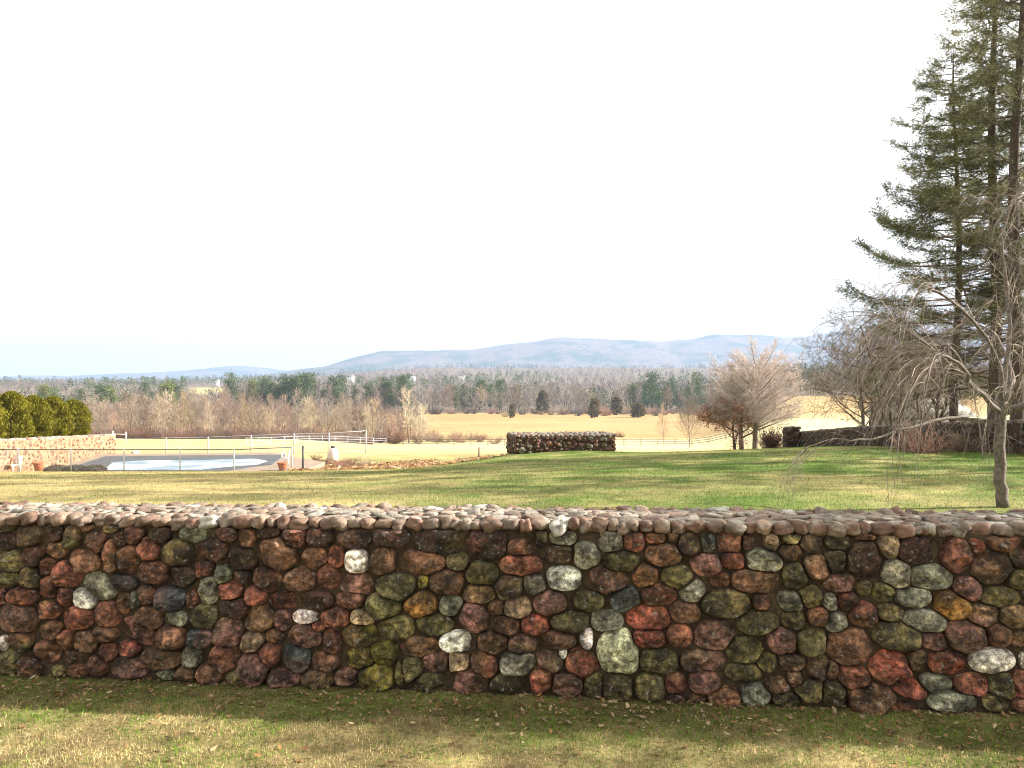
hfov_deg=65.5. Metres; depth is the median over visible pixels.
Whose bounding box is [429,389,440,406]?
woodland tree
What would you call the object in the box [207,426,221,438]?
bare bush
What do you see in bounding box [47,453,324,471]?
pool deck
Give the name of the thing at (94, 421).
thicket tree
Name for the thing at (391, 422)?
thicket tree
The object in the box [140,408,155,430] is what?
thicket tree
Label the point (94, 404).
thicket tree
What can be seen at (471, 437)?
bare bush
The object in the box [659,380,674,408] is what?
pine tree
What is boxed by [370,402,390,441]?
thicket tree
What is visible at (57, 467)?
mound shrub
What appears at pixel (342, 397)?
woodland tree
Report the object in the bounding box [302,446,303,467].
black post
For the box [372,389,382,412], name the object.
woodland tree
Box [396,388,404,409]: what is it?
woodland tree
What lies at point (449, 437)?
bare bush
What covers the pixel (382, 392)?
woodland tree
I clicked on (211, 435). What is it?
bare bush
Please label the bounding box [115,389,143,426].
thicket tree
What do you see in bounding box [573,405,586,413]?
bare bush
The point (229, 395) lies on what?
woodland tree
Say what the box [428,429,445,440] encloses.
bare bush
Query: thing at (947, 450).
brush bush
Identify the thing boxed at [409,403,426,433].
thicket tree
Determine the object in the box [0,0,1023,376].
sky
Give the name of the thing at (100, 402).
thicket tree
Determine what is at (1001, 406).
weeping tree
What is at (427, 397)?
woodland tree
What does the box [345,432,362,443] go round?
bare bush
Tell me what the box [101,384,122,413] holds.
pine tree
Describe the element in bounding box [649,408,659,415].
bare bush
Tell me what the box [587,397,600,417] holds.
cedar
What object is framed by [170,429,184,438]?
bare bush
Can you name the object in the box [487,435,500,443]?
bare bush
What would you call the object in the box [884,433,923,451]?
brush bush
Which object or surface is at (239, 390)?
woodland tree
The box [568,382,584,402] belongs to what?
woodland tree
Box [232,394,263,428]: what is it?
thicket tree
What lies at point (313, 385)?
pine tree
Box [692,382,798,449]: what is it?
copper tree
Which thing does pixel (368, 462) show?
dry bush
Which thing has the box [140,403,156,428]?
thicket tree
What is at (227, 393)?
woodland tree
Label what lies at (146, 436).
bare bush
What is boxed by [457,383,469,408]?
pine tree
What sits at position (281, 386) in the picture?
pine tree
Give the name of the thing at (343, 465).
dry bush
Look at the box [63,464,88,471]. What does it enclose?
mound shrub
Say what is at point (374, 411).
thicket tree
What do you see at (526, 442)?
stone wall
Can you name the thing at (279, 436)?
bare bush
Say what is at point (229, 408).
thicket tree
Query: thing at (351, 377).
house
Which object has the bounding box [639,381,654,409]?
pine tree
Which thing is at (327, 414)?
thicket tree
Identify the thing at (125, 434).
white gate
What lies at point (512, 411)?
cedar
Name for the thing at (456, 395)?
pine tree
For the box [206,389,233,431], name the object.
thicket tree
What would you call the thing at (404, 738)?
grass
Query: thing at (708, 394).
woodland tree
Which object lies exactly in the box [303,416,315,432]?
thicket tree
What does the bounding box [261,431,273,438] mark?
bare bush
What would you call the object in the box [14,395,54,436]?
arborvitae
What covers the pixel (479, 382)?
pine tree
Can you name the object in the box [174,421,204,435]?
bare bush
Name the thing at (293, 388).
pine tree
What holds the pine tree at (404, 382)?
on the ground at (640, 434)
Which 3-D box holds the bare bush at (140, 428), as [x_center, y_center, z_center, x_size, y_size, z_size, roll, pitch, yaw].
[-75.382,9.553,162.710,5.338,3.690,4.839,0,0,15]
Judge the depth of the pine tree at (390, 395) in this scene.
530.40 m
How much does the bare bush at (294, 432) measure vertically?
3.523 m
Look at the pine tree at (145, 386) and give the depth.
531.65 m
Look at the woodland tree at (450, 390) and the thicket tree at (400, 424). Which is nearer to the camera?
the thicket tree at (400, 424)
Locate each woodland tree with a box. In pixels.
[220,385,236,405]
[220,386,232,401]
[235,385,246,403]
[290,386,301,409]
[324,383,334,405]
[336,391,345,408]
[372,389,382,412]
[377,383,393,404]
[395,384,411,403]
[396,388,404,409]
[407,393,419,407]
[418,388,431,411]
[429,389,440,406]
[436,383,450,412]
[440,382,455,409]
[444,382,460,408]
[471,384,488,412]
[485,388,496,411]
[496,392,505,412]
[499,382,513,404]
[507,383,517,400]
[511,383,522,411]
[529,382,542,400]
[548,386,558,409]
[555,386,565,408]
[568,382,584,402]
[576,383,588,409]
[607,386,620,403]
[621,381,630,410]
[628,385,641,403]
[661,385,673,410]
[672,388,680,409]
[681,383,697,406]
[702,384,716,403]
[803,367,819,395]
[824,371,835,394]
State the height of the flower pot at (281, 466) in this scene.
0.408 m
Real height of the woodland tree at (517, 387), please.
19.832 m
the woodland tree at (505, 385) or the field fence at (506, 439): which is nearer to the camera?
the field fence at (506, 439)
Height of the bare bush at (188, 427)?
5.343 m
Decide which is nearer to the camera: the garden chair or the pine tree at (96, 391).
the garden chair
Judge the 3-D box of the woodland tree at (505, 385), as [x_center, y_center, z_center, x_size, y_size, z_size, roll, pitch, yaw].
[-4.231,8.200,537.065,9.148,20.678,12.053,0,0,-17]
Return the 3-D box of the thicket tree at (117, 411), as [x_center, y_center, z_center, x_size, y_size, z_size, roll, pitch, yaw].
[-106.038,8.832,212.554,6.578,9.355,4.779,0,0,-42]
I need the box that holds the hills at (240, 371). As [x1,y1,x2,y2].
[0,366,284,381]
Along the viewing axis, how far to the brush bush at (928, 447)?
21.95 m
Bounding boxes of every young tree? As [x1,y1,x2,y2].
[655,402,671,442]
[675,395,704,447]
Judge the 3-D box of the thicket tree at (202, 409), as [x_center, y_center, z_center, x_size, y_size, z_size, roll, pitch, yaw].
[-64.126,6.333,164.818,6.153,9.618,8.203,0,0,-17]
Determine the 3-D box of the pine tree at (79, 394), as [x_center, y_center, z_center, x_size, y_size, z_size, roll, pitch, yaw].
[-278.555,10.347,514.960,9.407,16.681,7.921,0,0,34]
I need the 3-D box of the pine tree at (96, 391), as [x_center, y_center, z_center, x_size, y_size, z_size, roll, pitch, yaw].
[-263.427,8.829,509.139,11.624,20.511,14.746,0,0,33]
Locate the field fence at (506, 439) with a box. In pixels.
[386,430,735,443]
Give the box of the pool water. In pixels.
[107,459,266,469]
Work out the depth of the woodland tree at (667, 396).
511.52 m
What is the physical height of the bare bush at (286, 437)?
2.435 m
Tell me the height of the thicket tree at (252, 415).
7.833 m
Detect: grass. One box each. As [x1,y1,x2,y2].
[0,446,1023,512]
[0,675,1023,767]
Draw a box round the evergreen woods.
[0,362,988,411]
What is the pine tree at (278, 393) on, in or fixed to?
on the ground at (640, 434)
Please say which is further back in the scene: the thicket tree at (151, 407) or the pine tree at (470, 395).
the pine tree at (470, 395)
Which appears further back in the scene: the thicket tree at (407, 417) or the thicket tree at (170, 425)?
the thicket tree at (407, 417)
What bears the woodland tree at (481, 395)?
on the ground at (640, 434)
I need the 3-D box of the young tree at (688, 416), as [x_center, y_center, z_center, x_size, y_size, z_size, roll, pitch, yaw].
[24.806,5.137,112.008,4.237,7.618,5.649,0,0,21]
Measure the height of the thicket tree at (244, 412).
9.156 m
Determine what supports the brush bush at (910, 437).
on the ground at (640, 434)
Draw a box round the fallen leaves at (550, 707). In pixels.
[0,674,1023,767]
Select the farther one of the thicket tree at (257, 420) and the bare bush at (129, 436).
the thicket tree at (257, 420)
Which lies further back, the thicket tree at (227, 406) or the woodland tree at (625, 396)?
the woodland tree at (625, 396)
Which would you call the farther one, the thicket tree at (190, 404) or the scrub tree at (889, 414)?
the thicket tree at (190, 404)
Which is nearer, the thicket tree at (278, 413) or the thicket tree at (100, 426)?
the thicket tree at (100, 426)
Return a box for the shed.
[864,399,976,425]
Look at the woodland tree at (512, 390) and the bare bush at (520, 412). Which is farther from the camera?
the woodland tree at (512, 390)
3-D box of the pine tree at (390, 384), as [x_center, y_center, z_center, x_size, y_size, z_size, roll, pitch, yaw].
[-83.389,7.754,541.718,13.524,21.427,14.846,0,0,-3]
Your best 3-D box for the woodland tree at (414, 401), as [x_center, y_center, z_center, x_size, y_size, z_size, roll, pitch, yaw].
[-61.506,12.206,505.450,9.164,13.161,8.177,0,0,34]
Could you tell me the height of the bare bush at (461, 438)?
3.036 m
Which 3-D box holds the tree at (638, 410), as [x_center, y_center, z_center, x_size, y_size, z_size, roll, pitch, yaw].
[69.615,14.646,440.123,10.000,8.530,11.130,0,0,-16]
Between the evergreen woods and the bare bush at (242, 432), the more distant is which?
the evergreen woods
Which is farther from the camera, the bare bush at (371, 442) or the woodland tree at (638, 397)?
the woodland tree at (638, 397)
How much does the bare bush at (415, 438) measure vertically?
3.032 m
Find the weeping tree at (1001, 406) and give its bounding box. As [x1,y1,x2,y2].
[768,173,1023,509]
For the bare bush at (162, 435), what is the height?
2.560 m
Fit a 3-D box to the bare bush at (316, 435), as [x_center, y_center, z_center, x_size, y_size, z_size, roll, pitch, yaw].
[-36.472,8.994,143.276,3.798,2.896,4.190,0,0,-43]
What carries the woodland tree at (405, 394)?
on the ground at (640, 434)
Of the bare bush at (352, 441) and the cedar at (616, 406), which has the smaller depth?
the bare bush at (352, 441)
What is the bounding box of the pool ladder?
[281,451,290,465]
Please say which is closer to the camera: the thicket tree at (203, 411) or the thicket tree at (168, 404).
the thicket tree at (168, 404)
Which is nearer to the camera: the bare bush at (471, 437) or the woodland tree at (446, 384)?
the bare bush at (471, 437)
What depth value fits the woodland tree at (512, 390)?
565.84 m
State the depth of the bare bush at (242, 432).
149.96 m
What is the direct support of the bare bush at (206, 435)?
on the ground at (640, 434)
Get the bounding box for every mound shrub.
[43,464,66,471]
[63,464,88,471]
[81,464,108,471]
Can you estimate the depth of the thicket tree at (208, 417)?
161.48 m
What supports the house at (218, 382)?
on the ground at (640, 434)
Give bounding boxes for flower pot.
[32,462,44,470]
[277,462,287,470]
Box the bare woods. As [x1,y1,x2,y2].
[0,362,1008,415]
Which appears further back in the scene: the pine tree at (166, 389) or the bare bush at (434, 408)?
the bare bush at (434, 408)
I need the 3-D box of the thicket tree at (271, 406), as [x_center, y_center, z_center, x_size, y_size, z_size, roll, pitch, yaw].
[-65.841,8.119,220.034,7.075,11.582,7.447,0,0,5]
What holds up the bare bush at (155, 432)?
on the ground at (640, 434)
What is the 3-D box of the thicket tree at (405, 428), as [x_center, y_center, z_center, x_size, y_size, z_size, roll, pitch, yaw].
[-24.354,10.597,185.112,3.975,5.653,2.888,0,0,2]
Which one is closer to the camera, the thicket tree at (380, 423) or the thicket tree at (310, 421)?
the thicket tree at (310, 421)
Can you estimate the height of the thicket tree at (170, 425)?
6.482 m
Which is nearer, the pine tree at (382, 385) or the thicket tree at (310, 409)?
the thicket tree at (310, 409)
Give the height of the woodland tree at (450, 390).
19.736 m
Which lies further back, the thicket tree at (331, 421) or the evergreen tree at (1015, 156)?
the thicket tree at (331, 421)
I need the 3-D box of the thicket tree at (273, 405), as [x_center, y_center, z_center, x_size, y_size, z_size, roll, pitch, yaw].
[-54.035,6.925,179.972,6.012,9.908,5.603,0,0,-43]
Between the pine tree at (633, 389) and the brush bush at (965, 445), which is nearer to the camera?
the brush bush at (965, 445)
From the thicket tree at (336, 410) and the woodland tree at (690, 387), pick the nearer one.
the thicket tree at (336, 410)
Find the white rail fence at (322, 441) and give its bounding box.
[246,436,385,447]
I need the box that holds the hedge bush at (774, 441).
[754,424,782,447]
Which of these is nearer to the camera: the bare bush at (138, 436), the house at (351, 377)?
the bare bush at (138, 436)
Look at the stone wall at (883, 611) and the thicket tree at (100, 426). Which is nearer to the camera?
the stone wall at (883, 611)
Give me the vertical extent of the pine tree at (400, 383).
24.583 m
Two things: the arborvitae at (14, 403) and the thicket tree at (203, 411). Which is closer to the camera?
the arborvitae at (14, 403)
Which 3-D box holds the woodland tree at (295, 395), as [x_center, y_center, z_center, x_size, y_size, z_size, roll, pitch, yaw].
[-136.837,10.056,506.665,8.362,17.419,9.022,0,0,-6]
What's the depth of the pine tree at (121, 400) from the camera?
476.59 m
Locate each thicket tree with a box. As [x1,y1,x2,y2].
[83,393,109,433]
[86,401,101,434]
[88,403,100,432]
[93,407,109,432]
[94,405,115,433]
[95,399,116,428]
[95,399,122,432]
[105,410,121,431]
[109,401,126,426]
[113,400,137,431]
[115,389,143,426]
[119,394,146,430]
[123,390,155,425]
[123,393,148,430]
[137,394,156,428]
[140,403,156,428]
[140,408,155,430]
[143,392,171,432]
[149,398,171,431]
[153,389,180,428]
[166,402,188,433]
[167,409,178,431]
[169,390,195,434]
[174,397,194,427]
[178,390,199,425]
[182,390,204,424]
[184,387,206,426]
[185,400,204,428]
[189,392,216,431]
[191,394,212,424]
[198,401,217,431]
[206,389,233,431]
[207,399,224,430]
[214,406,234,434]
[216,391,237,424]
[218,402,236,428]
[221,397,242,430]
[228,400,240,430]
[230,392,257,430]
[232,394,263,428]
[237,389,267,433]
[247,403,268,428]
[252,400,269,426]
[255,406,278,433]
[258,393,280,429]
[266,394,282,423]
[267,395,287,430]
[273,405,294,432]
[274,395,298,431]
[282,405,297,433]
[285,396,306,429]
[293,395,324,427]
[295,394,320,428]
[301,399,325,427]
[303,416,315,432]
[313,397,330,427]
[313,397,341,432]
[326,410,337,430]
[327,396,347,426]
[329,406,344,432]
[334,407,350,432]
[338,398,354,428]
[341,410,359,437]
[344,399,368,435]
[347,401,369,436]
[362,397,383,437]
[362,405,377,432]
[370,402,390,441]
[375,408,389,435]
[376,402,395,431]
[376,405,397,436]
[383,414,398,439]
[387,406,408,437]
[393,415,405,433]
[400,418,413,441]
[401,406,413,434]
[403,406,418,430]
[409,401,437,444]
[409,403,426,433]
[415,420,428,442]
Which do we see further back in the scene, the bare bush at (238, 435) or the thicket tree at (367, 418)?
the thicket tree at (367, 418)
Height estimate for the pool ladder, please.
0.756 m
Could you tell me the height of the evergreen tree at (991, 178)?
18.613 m
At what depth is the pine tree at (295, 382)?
522.42 m
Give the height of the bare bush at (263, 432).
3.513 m
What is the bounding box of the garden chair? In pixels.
[5,456,22,471]
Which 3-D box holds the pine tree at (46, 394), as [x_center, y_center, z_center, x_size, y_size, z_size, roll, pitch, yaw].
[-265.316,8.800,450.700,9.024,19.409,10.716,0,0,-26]
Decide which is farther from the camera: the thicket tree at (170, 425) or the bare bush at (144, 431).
the thicket tree at (170, 425)
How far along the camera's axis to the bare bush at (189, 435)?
143.15 m
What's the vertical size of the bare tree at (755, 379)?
6.823 m
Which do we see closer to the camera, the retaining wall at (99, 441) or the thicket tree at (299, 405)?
the retaining wall at (99, 441)
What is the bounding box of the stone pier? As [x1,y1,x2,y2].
[782,426,800,447]
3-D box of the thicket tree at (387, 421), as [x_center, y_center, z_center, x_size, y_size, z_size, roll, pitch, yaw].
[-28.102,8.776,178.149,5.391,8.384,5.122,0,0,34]
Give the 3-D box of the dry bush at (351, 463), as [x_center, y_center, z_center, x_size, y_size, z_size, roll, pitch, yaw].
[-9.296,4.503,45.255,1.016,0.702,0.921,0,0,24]
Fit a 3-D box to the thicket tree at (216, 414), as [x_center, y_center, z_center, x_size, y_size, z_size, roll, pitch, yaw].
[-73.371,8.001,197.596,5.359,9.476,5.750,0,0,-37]
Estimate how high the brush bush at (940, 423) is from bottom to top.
1.439 m
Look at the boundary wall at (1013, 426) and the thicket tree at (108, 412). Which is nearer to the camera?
the boundary wall at (1013, 426)
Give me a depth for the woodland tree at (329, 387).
518.07 m
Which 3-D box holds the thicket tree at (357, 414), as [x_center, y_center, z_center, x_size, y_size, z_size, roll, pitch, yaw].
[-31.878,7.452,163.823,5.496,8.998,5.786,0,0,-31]
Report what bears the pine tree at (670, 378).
on the ground at (640, 434)
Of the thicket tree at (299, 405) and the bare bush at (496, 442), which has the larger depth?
the thicket tree at (299, 405)
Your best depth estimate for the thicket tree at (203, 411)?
210.63 m
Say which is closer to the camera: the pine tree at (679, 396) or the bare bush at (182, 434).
the bare bush at (182, 434)
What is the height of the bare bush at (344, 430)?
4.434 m
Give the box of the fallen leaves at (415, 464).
[288,453,508,470]
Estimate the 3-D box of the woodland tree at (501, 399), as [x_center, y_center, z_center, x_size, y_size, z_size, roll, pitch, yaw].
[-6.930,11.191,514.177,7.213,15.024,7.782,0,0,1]
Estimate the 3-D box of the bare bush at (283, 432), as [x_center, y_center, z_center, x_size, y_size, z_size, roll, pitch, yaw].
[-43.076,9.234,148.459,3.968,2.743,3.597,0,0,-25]
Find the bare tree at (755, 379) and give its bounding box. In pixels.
[697,335,814,448]
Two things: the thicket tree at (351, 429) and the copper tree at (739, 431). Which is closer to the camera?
the copper tree at (739, 431)
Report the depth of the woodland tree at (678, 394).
525.68 m
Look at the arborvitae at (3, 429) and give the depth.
41.51 m
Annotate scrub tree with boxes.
[786,309,944,425]
[799,280,988,424]
[848,291,1006,422]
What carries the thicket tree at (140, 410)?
on the ground at (640, 434)
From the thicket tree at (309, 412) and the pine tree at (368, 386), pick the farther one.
the pine tree at (368, 386)
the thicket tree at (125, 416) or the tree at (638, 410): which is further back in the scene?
the tree at (638, 410)
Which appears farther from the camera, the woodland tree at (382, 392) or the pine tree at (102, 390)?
the woodland tree at (382, 392)
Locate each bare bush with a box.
[110,430,124,437]
[118,428,137,437]
[124,425,141,437]
[131,423,155,432]
[134,424,153,437]
[135,428,159,438]
[148,423,171,438]
[156,429,170,438]
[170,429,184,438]
[172,420,198,432]
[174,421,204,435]
[174,430,189,438]
[181,430,198,438]
[195,428,209,438]
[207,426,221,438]
[210,427,224,438]
[223,425,242,437]
[223,428,235,438]
[230,430,242,438]
[237,425,249,438]
[241,425,259,438]
[249,426,266,438]
[255,424,274,438]
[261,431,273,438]
[272,429,284,438]
[273,427,290,438]
[278,428,297,438]
[287,423,304,439]
[295,431,314,439]
[300,427,320,439]
[309,425,332,439]
[326,427,344,440]
[335,425,359,438]
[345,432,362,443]
[361,435,378,444]
[379,425,406,442]
[384,429,404,443]
[410,433,424,442]
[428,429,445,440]
[430,407,444,413]
[436,434,453,442]
[453,433,468,442]
[462,429,480,438]
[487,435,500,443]
[517,407,527,414]
[557,406,569,414]
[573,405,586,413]
[599,405,614,415]
[643,403,659,413]
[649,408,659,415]
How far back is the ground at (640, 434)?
11.01 m
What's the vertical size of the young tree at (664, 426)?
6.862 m
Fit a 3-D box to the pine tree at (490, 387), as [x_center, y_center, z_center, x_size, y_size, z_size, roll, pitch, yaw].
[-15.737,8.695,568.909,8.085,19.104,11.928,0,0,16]
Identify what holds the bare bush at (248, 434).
on the ground at (640, 434)
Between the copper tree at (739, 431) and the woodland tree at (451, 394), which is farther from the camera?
the woodland tree at (451, 394)
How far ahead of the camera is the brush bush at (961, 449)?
22.02 m
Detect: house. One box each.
[212,380,219,385]
[347,375,354,382]
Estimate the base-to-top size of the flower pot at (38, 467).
0.421 m
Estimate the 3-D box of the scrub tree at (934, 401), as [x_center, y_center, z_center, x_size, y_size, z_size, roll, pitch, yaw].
[17.760,-0.641,33.051,5.305,6.605,6.094,0,0,-42]
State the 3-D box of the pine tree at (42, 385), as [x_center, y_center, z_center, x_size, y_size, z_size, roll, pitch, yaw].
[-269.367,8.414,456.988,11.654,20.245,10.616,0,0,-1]
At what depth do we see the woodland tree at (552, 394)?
513.87 m
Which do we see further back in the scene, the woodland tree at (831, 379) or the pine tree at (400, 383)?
the pine tree at (400, 383)
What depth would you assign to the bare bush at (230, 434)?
146.54 m
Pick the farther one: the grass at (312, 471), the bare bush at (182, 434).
the bare bush at (182, 434)
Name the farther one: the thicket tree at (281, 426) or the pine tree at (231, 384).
the pine tree at (231, 384)
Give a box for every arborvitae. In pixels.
[0,391,34,438]
[0,403,7,438]
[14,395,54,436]
[38,396,74,436]
[57,399,93,435]
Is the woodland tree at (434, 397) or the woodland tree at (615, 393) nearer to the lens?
the woodland tree at (434, 397)
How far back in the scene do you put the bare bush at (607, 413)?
463.37 m
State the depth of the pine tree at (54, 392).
482.68 m
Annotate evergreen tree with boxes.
[825,42,1023,421]
[895,0,1023,420]
[922,0,1023,419]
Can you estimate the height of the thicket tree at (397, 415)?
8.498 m
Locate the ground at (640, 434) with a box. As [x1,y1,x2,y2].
[0,366,1023,767]
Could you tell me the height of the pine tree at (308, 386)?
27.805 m
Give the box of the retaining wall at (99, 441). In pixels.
[0,433,115,471]
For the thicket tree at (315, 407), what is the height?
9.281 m
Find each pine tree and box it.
[33,384,50,395]
[38,384,51,398]
[48,386,61,396]
[76,388,84,403]
[90,382,106,407]
[94,385,109,404]
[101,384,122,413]
[116,390,130,405]
[138,381,152,399]
[157,380,179,408]
[159,381,175,399]
[173,382,184,397]
[220,369,240,406]
[222,378,239,404]
[244,378,257,400]
[244,379,263,407]
[254,375,275,410]
[254,381,263,400]
[265,382,278,407]
[272,384,283,403]
[275,373,290,406]
[279,376,291,407]
[284,373,306,409]
[285,379,304,407]
[296,372,316,408]
[298,372,315,406]
[306,372,320,406]
[320,375,346,408]
[330,379,346,401]
[332,387,347,409]
[337,373,350,398]
[349,385,361,403]
[359,382,374,406]
[373,374,396,409]
[380,380,397,408]
[382,387,396,410]
[392,373,416,410]
[394,375,409,405]
[450,386,462,410]
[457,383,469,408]
[467,386,475,405]
[473,379,487,409]
[486,383,495,406]
[491,378,507,410]
[505,385,523,409]
[627,382,641,407]
[639,371,662,409]
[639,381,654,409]
[651,387,664,408]
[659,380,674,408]
[666,376,679,405]
[674,388,684,407]
[682,385,691,408]
[685,369,706,404]
[685,387,697,407]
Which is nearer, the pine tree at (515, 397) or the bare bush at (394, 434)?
the bare bush at (394, 434)
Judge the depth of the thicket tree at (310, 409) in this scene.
197.16 m
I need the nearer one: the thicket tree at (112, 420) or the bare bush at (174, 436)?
the bare bush at (174, 436)
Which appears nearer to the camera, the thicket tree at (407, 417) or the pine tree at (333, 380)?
the thicket tree at (407, 417)
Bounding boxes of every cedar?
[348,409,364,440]
[508,403,515,417]
[534,390,549,413]
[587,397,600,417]
[610,396,622,414]
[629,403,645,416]
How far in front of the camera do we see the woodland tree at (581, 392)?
553.58 m
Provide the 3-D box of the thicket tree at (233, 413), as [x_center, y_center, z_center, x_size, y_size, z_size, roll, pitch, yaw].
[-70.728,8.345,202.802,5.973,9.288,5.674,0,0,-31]
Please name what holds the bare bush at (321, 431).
on the ground at (640, 434)
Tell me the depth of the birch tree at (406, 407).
169.66 m
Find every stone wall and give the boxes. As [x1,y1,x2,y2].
[0,500,1023,716]
[506,431,616,453]
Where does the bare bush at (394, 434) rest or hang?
on the ground at (640, 434)
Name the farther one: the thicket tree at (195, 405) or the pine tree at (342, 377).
the pine tree at (342, 377)
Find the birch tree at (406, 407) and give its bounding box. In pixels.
[400,387,414,442]
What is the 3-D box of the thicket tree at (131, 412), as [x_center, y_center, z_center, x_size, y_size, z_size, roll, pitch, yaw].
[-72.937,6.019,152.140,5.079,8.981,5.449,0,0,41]
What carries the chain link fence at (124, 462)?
on the ground at (640, 434)
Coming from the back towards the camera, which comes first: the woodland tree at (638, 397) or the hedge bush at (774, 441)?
the woodland tree at (638, 397)
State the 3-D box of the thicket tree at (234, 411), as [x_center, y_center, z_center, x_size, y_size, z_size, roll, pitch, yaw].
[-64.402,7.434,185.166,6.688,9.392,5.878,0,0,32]
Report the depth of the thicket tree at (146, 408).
178.56 m
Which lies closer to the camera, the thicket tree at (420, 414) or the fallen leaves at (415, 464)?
the fallen leaves at (415, 464)
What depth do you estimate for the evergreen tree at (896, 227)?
26.94 m
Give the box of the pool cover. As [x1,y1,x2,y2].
[73,455,283,470]
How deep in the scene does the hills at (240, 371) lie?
8131.51 m
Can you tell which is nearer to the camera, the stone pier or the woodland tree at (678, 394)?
the stone pier
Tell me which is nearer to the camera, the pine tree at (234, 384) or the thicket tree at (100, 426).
the thicket tree at (100, 426)
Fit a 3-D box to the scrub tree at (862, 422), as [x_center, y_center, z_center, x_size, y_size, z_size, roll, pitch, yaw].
[18.767,-0.250,41.383,7.027,7.778,7.892,0,0,-23]
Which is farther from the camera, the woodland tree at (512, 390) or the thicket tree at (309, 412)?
the woodland tree at (512, 390)
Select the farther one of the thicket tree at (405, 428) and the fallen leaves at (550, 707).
the thicket tree at (405, 428)
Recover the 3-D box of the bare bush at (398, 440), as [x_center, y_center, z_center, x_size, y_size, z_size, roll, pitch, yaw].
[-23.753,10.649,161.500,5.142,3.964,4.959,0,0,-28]
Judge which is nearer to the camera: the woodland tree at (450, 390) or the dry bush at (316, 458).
the dry bush at (316, 458)
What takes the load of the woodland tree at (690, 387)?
on the ground at (640, 434)
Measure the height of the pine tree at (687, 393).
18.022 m
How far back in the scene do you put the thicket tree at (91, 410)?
171.28 m
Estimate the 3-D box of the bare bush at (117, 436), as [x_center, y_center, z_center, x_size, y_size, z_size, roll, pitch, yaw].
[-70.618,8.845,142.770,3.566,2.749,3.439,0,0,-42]
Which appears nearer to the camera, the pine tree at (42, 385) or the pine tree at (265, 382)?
the pine tree at (42, 385)
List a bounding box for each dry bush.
[308,451,321,459]
[329,458,348,466]
[341,457,355,466]
[355,456,370,464]
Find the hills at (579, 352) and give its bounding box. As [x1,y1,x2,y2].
[241,331,1010,378]
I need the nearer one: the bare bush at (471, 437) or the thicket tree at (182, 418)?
the thicket tree at (182, 418)
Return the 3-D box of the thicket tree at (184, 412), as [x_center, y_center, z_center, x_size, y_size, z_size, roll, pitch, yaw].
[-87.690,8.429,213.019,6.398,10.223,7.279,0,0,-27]
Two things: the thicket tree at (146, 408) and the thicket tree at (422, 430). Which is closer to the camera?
the thicket tree at (422, 430)
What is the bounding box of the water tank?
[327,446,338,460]
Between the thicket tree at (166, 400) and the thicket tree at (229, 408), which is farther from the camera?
the thicket tree at (229, 408)
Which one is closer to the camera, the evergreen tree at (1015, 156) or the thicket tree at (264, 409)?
the evergreen tree at (1015, 156)
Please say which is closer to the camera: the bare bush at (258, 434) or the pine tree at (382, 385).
the bare bush at (258, 434)
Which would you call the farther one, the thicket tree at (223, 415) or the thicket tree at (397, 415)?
the thicket tree at (397, 415)
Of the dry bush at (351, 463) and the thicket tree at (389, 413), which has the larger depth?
the thicket tree at (389, 413)
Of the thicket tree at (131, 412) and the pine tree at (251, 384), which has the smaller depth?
the thicket tree at (131, 412)
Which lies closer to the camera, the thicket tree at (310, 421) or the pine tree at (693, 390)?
the thicket tree at (310, 421)
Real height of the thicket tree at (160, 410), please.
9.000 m
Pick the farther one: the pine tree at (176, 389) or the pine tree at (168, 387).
the pine tree at (176, 389)
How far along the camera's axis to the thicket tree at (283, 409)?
182.78 m
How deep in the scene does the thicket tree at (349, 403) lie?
207.90 m
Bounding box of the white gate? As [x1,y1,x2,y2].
[112,431,126,441]
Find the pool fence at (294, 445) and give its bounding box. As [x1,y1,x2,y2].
[116,430,366,453]
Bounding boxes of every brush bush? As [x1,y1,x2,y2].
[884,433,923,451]
[889,412,959,453]
[892,423,934,448]
[907,406,959,448]
[927,436,965,451]
[932,423,993,452]
[945,437,981,451]
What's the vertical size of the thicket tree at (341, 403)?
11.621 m
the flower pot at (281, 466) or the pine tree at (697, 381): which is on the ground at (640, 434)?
the pine tree at (697, 381)
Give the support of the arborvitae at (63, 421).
on the terrace
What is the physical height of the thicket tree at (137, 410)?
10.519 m
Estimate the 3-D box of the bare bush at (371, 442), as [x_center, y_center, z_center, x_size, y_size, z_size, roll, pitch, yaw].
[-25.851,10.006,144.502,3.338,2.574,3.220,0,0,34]
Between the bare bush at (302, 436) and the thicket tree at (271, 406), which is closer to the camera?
the bare bush at (302, 436)
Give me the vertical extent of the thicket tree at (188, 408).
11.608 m
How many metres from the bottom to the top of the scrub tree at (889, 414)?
7.873 m
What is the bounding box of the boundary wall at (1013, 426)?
[800,419,1023,454]
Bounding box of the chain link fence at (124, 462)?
[0,447,292,471]
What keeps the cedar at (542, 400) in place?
on the ground at (640, 434)
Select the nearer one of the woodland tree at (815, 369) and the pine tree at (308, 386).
the woodland tree at (815, 369)
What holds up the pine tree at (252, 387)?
on the ground at (640, 434)
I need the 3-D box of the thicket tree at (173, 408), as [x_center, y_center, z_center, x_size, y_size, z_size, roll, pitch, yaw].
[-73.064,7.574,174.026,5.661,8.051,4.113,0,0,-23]

